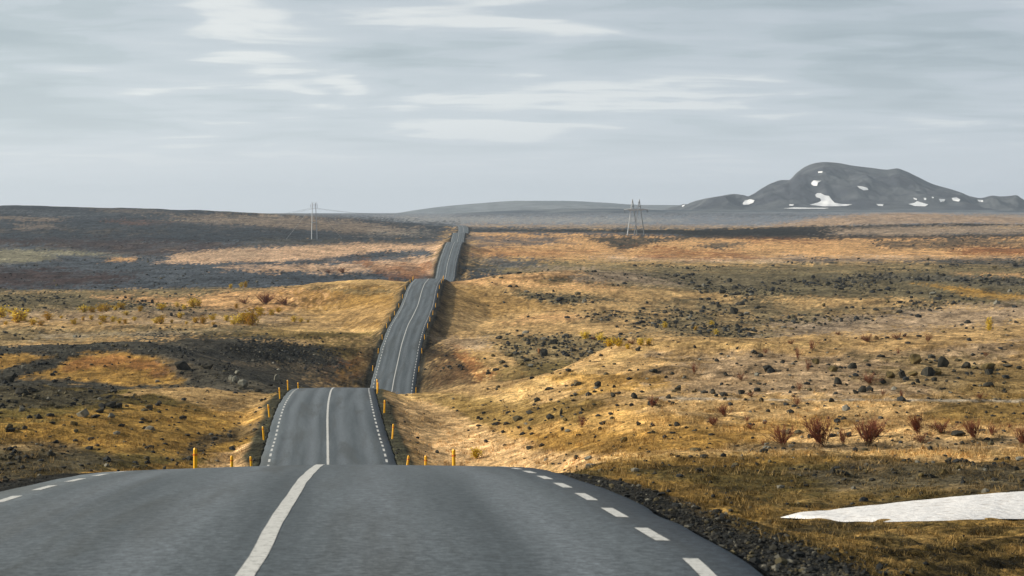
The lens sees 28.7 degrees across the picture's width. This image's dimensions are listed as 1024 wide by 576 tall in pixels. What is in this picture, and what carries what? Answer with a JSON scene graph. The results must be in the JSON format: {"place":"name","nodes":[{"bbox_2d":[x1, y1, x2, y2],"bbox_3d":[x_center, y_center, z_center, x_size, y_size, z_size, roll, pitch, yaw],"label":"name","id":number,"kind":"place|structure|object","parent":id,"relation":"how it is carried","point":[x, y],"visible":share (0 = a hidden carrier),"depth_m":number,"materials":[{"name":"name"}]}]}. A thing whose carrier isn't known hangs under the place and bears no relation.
{"place":"outdoors","nodes":[
{"label":"outdoors","id":0,"kind":"place"},
{"bbox_2d":[0,225,762,575],"bbox_3d":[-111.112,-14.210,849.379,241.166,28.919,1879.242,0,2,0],"label":"road","id":1,"kind":"structure","parent":0,"point":[328,487],"depth_m":19.86,"materials":[{"name":"grey asphalt"}]},
{"bbox_2d":[0,205,1023,575],"bbox_3d":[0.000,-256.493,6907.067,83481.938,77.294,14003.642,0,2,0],"label":"ground","id":2,"kind":"structure","parent":0,"point":[356,311],"depth_m":388.75,"materials":[{"name":"brown plant"}]},
{"bbox_2d":[0,305,9,317],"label":"yellow bush","id":3,"kind":"object","parent":2,"relation":"on","point":[2,311],"visible":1,"depth_m":466.03,"materials":[{"name":"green plant"}]},
{"bbox_2d":[0,372,16,381],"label":"boulder","id":4,"kind":"object","parent":2,"relation":"on","point":[10,377],"visible":0.85,"depth_m":213.45,"materials":[{"name":"grey stone"}]},
{"bbox_2d":[9,308,28,322],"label":"yellow bush","id":5,"kind":"object","parent":2,"relation":"on","point":[16,319],"visible":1,"depth_m":448.05,"materials":[{"name":"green plant"}]},
{"bbox_2d":[15,388,28,393],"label":"boulder","id":6,"kind":"object","parent":2,"relation":"on","point":[20,390],"visible":0.87,"depth_m":160.29,"materials":[{"name":"grey stone"}]},
{"bbox_2d":[27,387,37,391],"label":"boulder","id":7,"kind":"object","parent":2,"relation":"on","point":[30,389],"visible":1,"depth_m":161.47,"materials":[{"name":"grey stone"}]},
{"bbox_2d":[29,317,37,324],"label":"yellow bush","id":8,"kind":"object","parent":2,"relation":"on","point":[33,322],"visible":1,"depth_m":429.43,"materials":[{"name":"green plant"}]},
{"bbox_2d":[40,311,56,320],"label":"yellow bush","id":9,"kind":"object","parent":2,"relation":"on","point":[48,317],"visible":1,"depth_m":457.52,"materials":[{"name":"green plant"}]},
{"bbox_2d":[47,451,55,456],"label":"boulder","id":10,"kind":"object","parent":2,"relation":"on","point":[50,453],"visible":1,"depth_m":96.55,"materials":[{"name":"stone"}]},
{"bbox_2d":[70,318,77,323],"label":"yellow bush","id":11,"kind":"object","parent":2,"relation":"on","point":[73,321],"visible":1,"depth_m":432.02,"materials":[{"name":"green plant"}]},
{"bbox_2d":[75,305,88,312],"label":"yellow bush","id":12,"kind":"object","parent":2,"relation":"on","point":[85,307],"visible":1,"depth_m":479.91,"materials":[{"name":"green plant"}]},
{"bbox_2d":[76,408,88,417],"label":"boulder","id":13,"kind":"object","parent":2,"relation":"on","point":[84,413],"visible":1,"depth_m":134.09,"materials":[{"name":"grey stone"}]},
{"bbox_2d":[87,306,96,311],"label":"yellow bush","id":14,"kind":"object","parent":2,"relation":"on","point":[91,309],"visible":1,"depth_m":481.60,"materials":[{"name":"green plant"}]},
{"bbox_2d":[95,304,105,311],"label":"yellow bush","id":15,"kind":"object","parent":2,"relation":"on","point":[100,308],"visible":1,"depth_m":483.90,"materials":[{"name":"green plant"}]},
{"bbox_2d":[96,407,104,412],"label":"boulder","id":16,"kind":"object","parent":2,"relation":"on","point":[100,410],"visible":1,"depth_m":139.75,"materials":[{"name":"stone"}]},
{"bbox_2d":[98,314,109,321],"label":"yellow bush","id":17,"kind":"object","parent":2,"relation":"on","point":[103,318],"visible":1,"depth_m":440.65,"materials":[{"name":"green plant"}]},
{"bbox_2d":[102,303,111,311],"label":"yellow bush","id":18,"kind":"object","parent":2,"relation":"on","point":[107,307],"visible":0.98,"depth_m":483.67,"materials":[{"name":"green plant"}]},
{"bbox_2d":[105,401,115,407],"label":"boulder","id":19,"kind":"object","parent":2,"relation":"on","point":[110,404],"visible":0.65,"depth_m":147.31,"materials":[{"name":"grey stone"}]},
{"bbox_2d":[109,315,116,321],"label":"yellow bush","id":20,"kind":"object","parent":2,"relation":"on","point":[113,318],"visible":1,"depth_m":440.41,"materials":[{"name":"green plant"}]},
{"bbox_2d":[115,403,121,407],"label":"boulder","id":21,"kind":"object","parent":2,"relation":"on","point":[118,405],"visible":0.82,"depth_m":148.04,"materials":[{"name":"stone"}]},
{"bbox_2d":[117,301,128,308],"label":"yellow bush","id":22,"kind":"object","parent":2,"relation":"on","point":[121,305],"visible":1,"depth_m":503.64,"materials":[{"name":"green plant"}]},
{"bbox_2d":[154,302,166,309],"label":"yellow bush","id":23,"kind":"object","parent":2,"relation":"on","point":[161,306],"visible":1,"depth_m":503.91,"materials":[{"name":"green plant"}]},
{"bbox_2d":[155,315,166,323],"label":"yellow bush","id":24,"kind":"object","parent":2,"relation":"on","point":[160,320],"visible":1,"depth_m":433.51,"materials":[{"name":"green plant"}]},
{"bbox_2d":[174,360,190,369],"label":"boulder","id":25,"kind":"object","parent":2,"relation":"on","point":[182,365],"visible":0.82,"depth_m":225.87,"materials":[{"name":"grey stone"}]},
{"bbox_2d":[187,297,198,306],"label":"yellow bush","id":26,"kind":"object","parent":2,"relation":"on","point":[192,303],"visible":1,"depth_m":511.02,"materials":[{"name":"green plant"}]},
{"bbox_2d":[193,448,197,467],"bbox_3d":[-9.955,5.639,62.873,0.118,1.235,0.088,-2,3,-42],"label":"marker post","id":27,"kind":"object","parent":2,"relation":"on","point":[195,454],"visible":0.63,"depth_m":62.83,"materials":[{"name":"yellow plastic"}]},
{"bbox_2d":[196,314,207,323],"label":"yellow bush","id":28,"kind":"object","parent":2,"relation":"on","point":[203,320],"visible":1,"depth_m":433.75,"materials":[{"name":"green plant"}]},
{"bbox_2d":[202,363,212,368],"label":"boulder","id":29,"kind":"object","parent":2,"relation":"on","point":[208,366],"visible":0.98,"depth_m":227.83,"materials":[{"name":"grey stone"}]},
{"bbox_2d":[208,314,216,319],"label":"yellow bush","id":30,"kind":"object","parent":2,"relation":"on","point":[211,318],"visible":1,"depth_m":459.57,"materials":[{"name":"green plant"}]},
{"bbox_2d":[230,456,233,466],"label":"marker post","id":31,"kind":"object","parent":2,"relation":"on","point":[231,461],"visible":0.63,"depth_m":85.92,"materials":[{"name":"plastic"}]},
{"bbox_2d":[232,376,238,381],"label":"boulder","id":32,"kind":"object","parent":2,"relation":"on","point":[235,379],"visible":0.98,"depth_m":214.69,"materials":[{"name":"stone"}]},
{"bbox_2d":[230,313,245,323],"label":"yellow bush","id":33,"kind":"object","parent":2,"relation":"on","point":[239,321],"visible":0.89,"depth_m":443.52,"materials":[{"name":"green plant"}]},
{"bbox_2d":[238,379,247,387],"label":"boulder","id":34,"kind":"object","parent":2,"relation":"on","point":[242,383],"visible":1,"depth_m":209.21,"materials":[{"name":"grey stone"}]},
{"bbox_2d":[234,298,254,303],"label":"bare shrub","id":35,"kind":"object","parent":2,"relation":"on","point":[244,300],"visible":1,"depth_m":515.77,"materials":[{"name":"brown plant"}]},
{"bbox_2d":[238,306,264,325],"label":"yellow bush","id":36,"kind":"object","parent":2,"relation":"on","point":[251,318],"visible":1,"depth_m":439.09,"materials":[{"name":"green plant"}]},
{"bbox_2d":[256,306,264,314],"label":"yellow bush","id":37,"kind":"object","parent":2,"relation":"on","point":[261,309],"visible":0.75,"depth_m":488.86,"materials":[{"name":"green plant"}]},
{"bbox_2d":[255,292,279,303],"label":"bare shrub","id":38,"kind":"object","parent":2,"relation":"on","point":[265,300],"visible":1,"depth_m":515.20,"materials":[{"name":"brown plant"}]},
{"bbox_2d":[274,374,279,380],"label":"rock","id":39,"kind":"object","parent":2,"relation":"on","point":[276,377],"visible":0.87,"depth_m":278.20,"materials":[{"name":"stone"}]},
{"bbox_2d":[274,306,282,311],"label":"yellow bush","id":40,"kind":"object","parent":2,"relation":"on","point":[277,309],"visible":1,"depth_m":498.10,"materials":[{"name":"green plant"}]},
{"bbox_2d":[269,297,293,304],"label":"bare shrub","id":41,"kind":"object","parent":2,"relation":"on","point":[285,301],"visible":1,"depth_m":512.81,"materials":[{"name":"brown plant"}]},
{"bbox_2d":[288,315,298,321],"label":"yellow bush","id":42,"kind":"object","parent":2,"relation":"on","point":[294,319],"visible":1,"depth_m":455.35,"materials":[{"name":"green plant"}]},
{"bbox_2d":[291,202,326,238],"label":"power pylon","id":43,"kind":"object","parent":2,"relation":"on","point":[316,219],"visible":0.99,"depth_m":1154.82,"materials":[{"name":"metal"}]},
{"bbox_2d":[452,449,455,465],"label":"marker post","id":44,"kind":"object","parent":2,"relation":"on","point":[453,458],"visible":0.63,"depth_m":66.62,"materials":[{"name":"yellow plastic"}]},
{"bbox_2d":[469,446,484,458],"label":"yellow bush","id":45,"kind":"object","parent":2,"relation":"on","point":[475,454],"visible":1,"depth_m":126.80,"materials":[{"name":"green plant"}]},
{"bbox_2d":[0,239,1023,575],"bbox_3d":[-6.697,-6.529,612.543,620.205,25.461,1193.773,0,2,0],"label":"loose stones","id":46,"kind":"object","parent":2,"relation":"on","point":[754,557],"visible":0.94,"depth_m":145.03,"materials":[{"name":"grey stone"}]},
{"bbox_2d":[540,349,547,356],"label":"boulder","id":47,"kind":"object","parent":2,"relation":"on","point":[543,352],"visible":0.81,"depth_m":366.25,"materials":[{"name":"grey stone"}]},
{"bbox_2d":[550,339,557,343],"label":"boulder","id":48,"kind":"object","parent":2,"relation":"on","point":[554,341],"visible":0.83,"depth_m":387.25,"materials":[{"name":"stone"}]},
{"bbox_2d":[575,416,587,427],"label":"bare shrub","id":49,"kind":"object","parent":2,"relation":"on","point":[582,425],"visible":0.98,"depth_m":125.47,"materials":[{"name":"brown plant"}]},
{"bbox_2d":[580,331,590,338],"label":"yellow bush","id":50,"kind":"object","parent":2,"relation":"on","point":[584,335],"visible":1,"depth_m":394.62,"materials":[{"name":"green plant"}]},
{"bbox_2d":[594,381,600,386],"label":"boulder","id":51,"kind":"object","parent":2,"relation":"on","point":[597,383],"visible":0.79,"depth_m":152.21,"materials":[{"name":"stone"}]},
{"bbox_2d":[596,332,603,340],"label":"yellow bush","id":52,"kind":"object","parent":2,"relation":"on","point":[599,337],"visible":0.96,"depth_m":387.00,"materials":[{"name":"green plant"}]},
{"bbox_2d":[603,337,615,346],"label":"yellow bush","id":53,"kind":"object","parent":2,"relation":"on","point":[608,343],"visible":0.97,"depth_m":219.84,"materials":[{"name":"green plant"}]},
{"bbox_2d":[613,337,624,345],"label":"yellow bush","id":54,"kind":"object","parent":2,"relation":"on","point":[618,342],"visible":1,"depth_m":215.10,"materials":[{"name":"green plant"}]},
{"bbox_2d":[631,392,637,398],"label":"boulder","id":55,"kind":"object","parent":2,"relation":"on","point":[634,395],"visible":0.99,"depth_m":136.00,"materials":[{"name":"stone"}]},
{"bbox_2d":[624,199,648,234],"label":"power pylon","id":56,"kind":"object","parent":2,"relation":"on","point":[640,209],"visible":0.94,"depth_m":1230.43,"materials":[{"name":"metal"}]},
{"bbox_2d":[637,338,644,344],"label":"yellow bush","id":57,"kind":"object","parent":2,"relation":"on","point":[640,342],"visible":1,"depth_m":213.18,"materials":[{"name":"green plant"}]},
{"bbox_2d":[645,337,652,344],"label":"yellow bush","id":58,"kind":"object","parent":2,"relation":"on","point":[648,342],"visible":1,"depth_m":213.25,"materials":[{"name":"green plant"}]},
{"bbox_2d":[648,395,659,406],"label":"bare shrub","id":59,"kind":"object","parent":2,"relation":"on","point":[651,401],"visible":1,"depth_m":129.88,"materials":[{"name":"brown plant"}]},
{"bbox_2d":[691,363,699,373],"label":"bare shrub","id":60,"kind":"object","parent":2,"relation":"on","point":[693,369],"visible":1,"depth_m":165.53,"materials":[{"name":"plant"}]},
{"bbox_2d":[705,416,720,425],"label":"bare shrub","id":61,"kind":"object","parent":2,"relation":"on","point":[713,421],"visible":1,"depth_m":111.70,"materials":[{"name":"brown plant"}]},
{"bbox_2d":[713,403,733,415],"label":"bare shrub","id":62,"kind":"object","parent":2,"relation":"on","point":[720,410],"visible":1,"depth_m":118.00,"materials":[{"name":"brown plant"}]},
{"bbox_2d":[721,406,730,416],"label":"bare shrub","id":63,"kind":"object","parent":2,"relation":"on","point":[723,411],"visible":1,"depth_m":117.93,"materials":[{"name":"plant"}]},
{"bbox_2d":[730,307,737,313],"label":"boulder","id":64,"kind":"object","parent":2,"relation":"on","point":[733,310],"visible":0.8,"depth_m":470.40,"materials":[{"name":"grey stone"}]},
{"bbox_2d":[733,373,746,380],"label":"bare shrub","id":65,"kind":"object","parent":2,"relation":"on","point":[739,377],"visible":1,"depth_m":156.64,"materials":[{"name":"plant"}]},
{"bbox_2d":[763,365,771,371],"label":"boulder","id":66,"kind":"object","parent":2,"relation":"on","point":[765,367],"visible":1,"depth_m":165.26,"materials":[{"name":"stone"}]},
{"bbox_2d":[760,424,795,446],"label":"bare shrub","id":67,"kind":"object","parent":2,"relation":"on","point":[783,440],"visible":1,"depth_m":91.39,"materials":[{"name":"brown plant"}]},
{"bbox_2d":[792,394,801,405],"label":"bare shrub","id":68,"kind":"object","parent":2,"relation":"on","point":[797,401],"visible":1,"depth_m":124.84,"materials":[{"name":"brown plant"}]},
{"bbox_2d":[795,347,804,359],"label":"bare shrub","id":69,"kind":"object","parent":2,"relation":"on","point":[797,354],"visible":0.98,"depth_m":184.10,"materials":[{"name":"plant"}]},
{"bbox_2d":[798,414,831,447],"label":"bare shrub","id":70,"kind":"object","parent":2,"relation":"on","point":[818,436],"visible":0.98,"depth_m":91.82,"materials":[{"name":"brown plant"}]},
{"bbox_2d":[812,358,818,363],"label":"boulder","id":71,"kind":"object","parent":2,"relation":"on","point":[815,360],"visible":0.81,"depth_m":173.00,"materials":[{"name":"stone"}]},
{"bbox_2d":[809,339,821,349],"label":"bare shrub","id":72,"kind":"object","parent":2,"relation":"on","point":[811,346],"visible":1,"depth_m":204.07,"materials":[{"name":"plant"}]},
{"bbox_2d":[828,366,837,371],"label":"boulder","id":73,"kind":"object","parent":2,"relation":"on","point":[833,368],"visible":1,"depth_m":165.19,"materials":[{"name":"brown stone"}]},
{"bbox_2d":[834,377,841,383],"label":"boulder","id":74,"kind":"object","parent":2,"relation":"on","point":[837,380],"visible":0.98,"depth_m":155.10,"materials":[{"name":"grey stone"}]},
{"bbox_2d":[839,426,855,443],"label":"bare shrub","id":75,"kind":"object","parent":2,"relation":"on","point":[841,436],"visible":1,"depth_m":92.71,"materials":[{"name":"brown plant"}]},
{"bbox_2d":[847,363,856,368],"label":"boulder","id":76,"kind":"object","parent":2,"relation":"on","point":[852,366],"visible":1,"depth_m":167.48,"materials":[{"name":"grey stone"}]},
{"bbox_2d":[858,385,865,391],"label":"boulder","id":77,"kind":"object","parent":2,"relation":"on","point":[862,388],"visible":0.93,"depth_m":136.02,"materials":[{"name":"grey stone"}]},
{"bbox_2d":[853,333,877,341],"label":"bare shrub","id":78,"kind":"object","parent":2,"relation":"on","point":[866,338],"visible":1,"depth_m":217.09,"materials":[{"name":"brown plant"}]},
{"bbox_2d":[857,374,882,384],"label":"bare shrub","id":79,"kind":"object","parent":2,"relation":"on","point":[869,379],"visible":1,"depth_m":153.93,"materials":[{"name":"brown plant"}]},
{"bbox_2d":[853,415,890,444],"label":"bare shrub","id":80,"kind":"object","parent":2,"relation":"on","point":[868,437],"visible":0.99,"depth_m":91.89,"materials":[{"name":"brown plant"}]},
{"bbox_2d":[868,412,888,432],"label":"bare shrub","id":81,"kind":"object","parent":2,"relation":"on","point":[876,426],"visible":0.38,"depth_m":99.80,"materials":[{"name":"brown plant"}]},
{"bbox_2d":[886,371,894,377],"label":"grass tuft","id":82,"kind":"object","parent":2,"relation":"on","point":[889,374],"visible":0.93,"depth_m":160.94,"materials":[{"name":"yellow plant"}]},
{"bbox_2d":[886,333,908,339],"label":"bare shrub","id":83,"kind":"object","parent":2,"relation":"on","point":[895,336],"visible":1,"depth_m":229.75,"materials":[{"name":"brown plant"}]},
{"bbox_2d":[898,370,905,377],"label":"boulder","id":84,"kind":"object","parent":2,"relation":"on","point":[902,374],"visible":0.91,"depth_m":160.25,"materials":[{"name":"black stone"}]},
{"bbox_2d":[781,491,1023,521],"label":"snow patch","id":85,"kind":"object","parent":2,"relation":"on","point":[1007,505],"visible":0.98,"depth_m":46.34,"materials":[{"name":"white snow"}]},
{"bbox_2d":[908,371,917,375],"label":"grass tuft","id":86,"kind":"object","parent":2,"relation":"on","point":[913,373],"visible":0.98,"depth_m":164.40,"materials":[{"name":"yellow plant"}]},
{"bbox_2d":[905,412,922,433],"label":"bare shrub","id":87,"kind":"object","parent":2,"relation":"on","point":[916,426],"visible":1,"depth_m":100.14,"materials":[{"name":"brown plant"}]},
{"bbox_2d":[909,354,921,363],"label":"boulder","id":88,"kind":"object","parent":2,"relation":"on","point":[914,358],"visible":0.95,"depth_m":180.26,"materials":[{"name":"brown stone"}]},
{"bbox_2d":[908,432,934,442],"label":"bare shrub","id":89,"kind":"object","parent":2,"relation":"on","point":[920,439],"visible":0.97,"depth_m":96.87,"materials":[{"name":"brown plant"}]},
{"bbox_2d":[920,367,935,376],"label":"boulder","id":90,"kind":"object","parent":2,"relation":"on","point":[927,371],"visible":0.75,"depth_m":164.97,"materials":[{"name":"grey stone"}]},
{"bbox_2d":[934,368,941,374],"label":"boulder","id":91,"kind":"object","parent":2,"relation":"on","point":[938,371],"visible":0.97,"depth_m":165.36,"materials":[{"name":"brown stone"}]},
{"bbox_2d":[919,418,963,432],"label":"bare shrub","id":92,"kind":"object","parent":2,"relation":"on","point":[940,429],"visible":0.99,"depth_m":100.13,"materials":[{"name":"brown plant"}]},
{"bbox_2d":[937,356,948,367],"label":"boulder","id":93,"kind":"object","parent":2,"relation":"on","point":[943,361],"visible":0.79,"depth_m":174.11,"materials":[{"name":"grey stone"}]},
{"bbox_2d":[939,468,946,473],"bbox_3d":[13.421,5.724,62.319,0.224,0.208,0.158,-1,2,-29],"label":"boulder","id":94,"kind":"object","parent":2,"relation":"on","point":[941,470],"visible":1,"depth_m":62.28,"materials":[{"name":"stone"}]},
{"bbox_2d":[951,430,965,435],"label":"boulder","id":95,"kind":"object","parent":2,"relation":"on","point":[956,432],"visible":1,"depth_m":97.86,"materials":[{"name":"grey stone"}]},
{"bbox_2d":[961,362,970,367],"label":"boulder","id":96,"kind":"object","parent":2,"relation":"on","point":[966,365],"visible":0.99,"depth_m":172.66,"materials":[{"name":"grey stone"}]},
{"bbox_2d":[961,418,980,439],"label":"bare shrub","id":97,"kind":"object","parent":2,"relation":"on","point":[971,427],"visible":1,"depth_m":96.77,"materials":[{"name":"brown plant"}]},
{"bbox_2d":[981,363,995,369],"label":"boulder","id":98,"kind":"object","parent":2,"relation":"on","point":[988,366],"visible":0.7,"depth_m":171.75,"materials":[{"name":"brown stone"}]},
{"bbox_2d":[983,382,993,386],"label":"boulder","id":99,"kind":"object","parent":2,"relation":"on","point":[988,384],"visible":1,"depth_m":148.60,"materials":[{"name":"grey stone"}]},
{"bbox_2d":[984,316,993,329],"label":"yellow bush","id":100,"kind":"object","parent":2,"relation":"on","point":[989,327],"visible":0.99,"depth_m":398.13,"materials":[{"name":"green plant"}]},
{"bbox_2d":[984,369,993,374],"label":"boulder","id":101,"kind":"object","parent":2,"relation":"on","point":[989,371],"visible":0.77,"depth_m":167.11,"materials":[{"name":"grey stone"}]},
{"bbox_2d":[986,423,1003,435],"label":"bare shrub","id":102,"kind":"object","parent":2,"relation":"on","point":[990,430],"visible":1,"depth_m":97.69,"materials":[{"name":"brown plant"}]},
{"bbox_2d":[1013,423,1023,445],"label":"bare shrub","id":103,"kind":"object","parent":2,"relation":"on","point":[1021,437],"visible":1,"depth_m":90.40,"materials":[{"name":"brown plant"}]},
{"bbox_2d":[0,0,1023,212],"label":"sky","id":104,"kind":"structure","parent":0,"point":[248,106],"materials":[{"name":"grey"}]},
{"bbox_2d":[393,201,679,213],"bbox_3d":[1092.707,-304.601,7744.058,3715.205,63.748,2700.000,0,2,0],"label":"hills","id":105,"kind":"structure","parent":0,"point":[502,206],"depth_m":7265.20,"materials":[{"name":"grey stone"}]},
{"bbox_2d":[451,208,1023,213],"bbox_3d":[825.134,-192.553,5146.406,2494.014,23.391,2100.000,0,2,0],"label":"hills","id":106,"kind":"structure","parent":0,"point":[584,210],"depth_m":4763.47,"materials":[{"name":"grey stone"}]},
{"bbox_2d":[837,470,850,475],"bbox_3d":[10.296,5.747,62.153,0.446,0.170,0.381,4,1,-23],"label":"boulder","id":107,"kind":"object","parent":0,"point":[845,473],"visible":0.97,"depth_m":62.02,"materials":[{"name":"grey stone"}]},
{"bbox_2d":[666,162,1023,210],"bbox_3d":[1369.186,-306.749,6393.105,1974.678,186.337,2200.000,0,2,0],"label":"mountain","id":108,"kind":"structure","parent":0,"point":[827,186],"depth_m":5735.57,"materials":[{"name":"stone"}]}
]}

